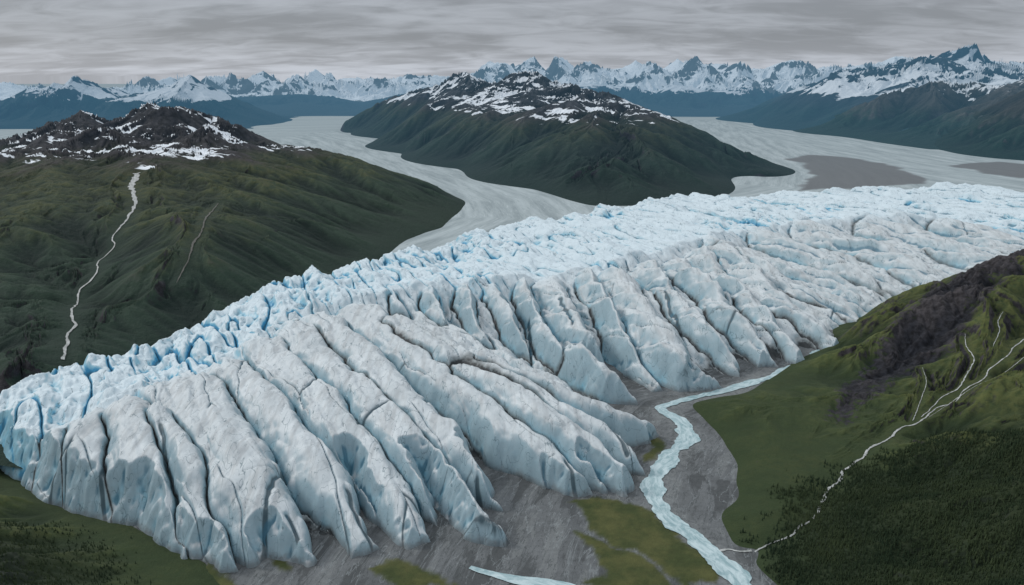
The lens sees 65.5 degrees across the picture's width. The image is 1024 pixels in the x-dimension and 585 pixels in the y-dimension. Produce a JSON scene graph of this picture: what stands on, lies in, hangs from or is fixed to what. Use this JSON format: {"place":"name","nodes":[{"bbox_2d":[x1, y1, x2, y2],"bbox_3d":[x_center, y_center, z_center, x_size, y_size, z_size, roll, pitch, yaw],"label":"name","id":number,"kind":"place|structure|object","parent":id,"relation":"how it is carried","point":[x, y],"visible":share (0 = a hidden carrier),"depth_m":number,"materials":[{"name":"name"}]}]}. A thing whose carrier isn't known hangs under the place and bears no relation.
{"place":"outdoors","nodes":[
{"label":"outdoors","id":0,"kind":"place"},
{"bbox_2d":[0,469,219,584],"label":"hill","id":1,"kind":"structure","parent":0,"point":[156,564],"depth_m":16.88,"materials":[{"name":"green plant"}]},
{"bbox_2d":[0,520,150,584],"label":"spruce forest","id":2,"kind":"object","parent":1,"relation":"on","point":[100,547],"visible":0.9,"depth_m":15.97,"materials":[{"name":"green plant"}]},
{"bbox_2d":[0,75,295,128],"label":"mountain range","id":3,"kind":"structure","parent":0,"point":[35,108],"depth_m":168.47,"materials":[{"name":"blue stone"}]},
{"bbox_2d":[0,102,464,468],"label":"mountain","id":4,"kind":"structure","parent":0,"point":[280,212],"depth_m":44.08,"materials":[{"name":"green plant"}]},
{"bbox_2d":[61,172,140,359],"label":"stream","id":5,"kind":"structure","parent":4,"relation":"on","point":[135,178],"depth_m":38.87,"materials":[{"name":"white liquid"}]},
{"bbox_2d":[176,204,217,282],"bbox_3d":[-15.216,-2.848,39.337,0.392,1.399,13.672,-3,16,-12],"label":"scree chute","id":6,"kind":"object","parent":4,"relation":"on","point":[194,241],"visible":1,"depth_m":36.74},
{"bbox_2d":[235,83,783,116],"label":"mountain range","id":7,"kind":"structure","parent":0,"point":[680,101],"depth_m":221.03,"materials":[{"name":"blue stone"}]},
{"bbox_2d":[0,84,1023,584],"bbox_3d":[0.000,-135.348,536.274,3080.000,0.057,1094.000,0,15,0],"label":"ground","id":8,"kind":"structure","parent":0,"point":[598,538],"depth_m":20.21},
{"bbox_2d":[0,181,1023,572],"bbox_3d":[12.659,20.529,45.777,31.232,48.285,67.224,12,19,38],"label":"glacier","id":9,"kind":"object","parent":8,"relation":"on","point":[390,395],"visible":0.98,"depth_m":25.34,"materials":[{"name":"ice"}]},
{"bbox_2d":[0,56,1023,101],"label":"snowy range","id":10,"kind":"structure","parent":0,"point":[779,78],"depth_m":272.07,"materials":[{"name":"white snow"}]},
{"bbox_2d":[0,0,1023,83],"label":"sky","id":11,"kind":"structure","parent":0,"point":[42,41],"materials":[{"name":"grey"}]},
{"bbox_2d":[469,566,574,584],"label":"river","id":12,"kind":"structure","parent":0,"point":[518,580],"depth_m":16.36,"materials":[{"name":"liquid"}]},
{"bbox_2d":[340,70,794,205],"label":"mountain","id":13,"kind":"structure","parent":0,"point":[536,130],"depth_m":88.15,"materials":[{"name":"green plant"}]},
{"bbox_2d":[639,349,818,584],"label":"river","id":14,"kind":"structure","parent":0,"point":[654,490],"depth_m":19.93,"materials":[{"name":"liquid"}]},
{"bbox_2d":[720,549,751,551],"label":"stream","id":15,"kind":"structure","parent":0,"point":[736,550],"depth_m":17.38,"materials":[{"name":"grey liquid"}]},
{"bbox_2d":[693,249,1023,584],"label":"hill","id":16,"kind":"structure","parent":0,"point":[855,393],"depth_m":23.27,"materials":[{"name":"green plant"}]},
{"bbox_2d":[739,427,1023,584],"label":"spruce forest","id":17,"kind":"object","parent":16,"relation":"on","point":[888,563],"visible":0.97,"depth_m":17.31,"materials":[{"name":"green plant"}]},
{"bbox_2d":[755,339,1023,551],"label":"stream","id":18,"kind":"structure","parent":16,"relation":"on","point":[865,453],"depth_m":21.67,"materials":[{"name":"grey liquid"}]},
{"bbox_2d":[913,367,926,419],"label":"stream","id":19,"kind":"structure","parent":16,"relation":"on","point":[921,397],"depth_m":23.78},
{"bbox_2d":[921,335,974,416],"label":"stream","id":20,"kind":"structure","parent":16,"relation":"on","point":[963,379],"depth_m":24.44,"materials":[{"name":"grey liquid"}]},
{"bbox_2d":[716,43,1023,131],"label":"mountain","id":21,"kind":"structure","parent":0,"point":[826,99],"depth_m":165.52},
{"bbox_2d":[793,79,1023,149],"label":"mountain","id":22,"kind":"structure","parent":0,"point":[928,114],"depth_m":138.56,"materials":[{"name":"blue stone"}]},
{"bbox_2d":[934,90,1023,160],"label":"hill","id":23,"kind":"structure","parent":0,"point":[995,130],"depth_m":110.24,"materials":[{"name":"teal stone"}]}
]}

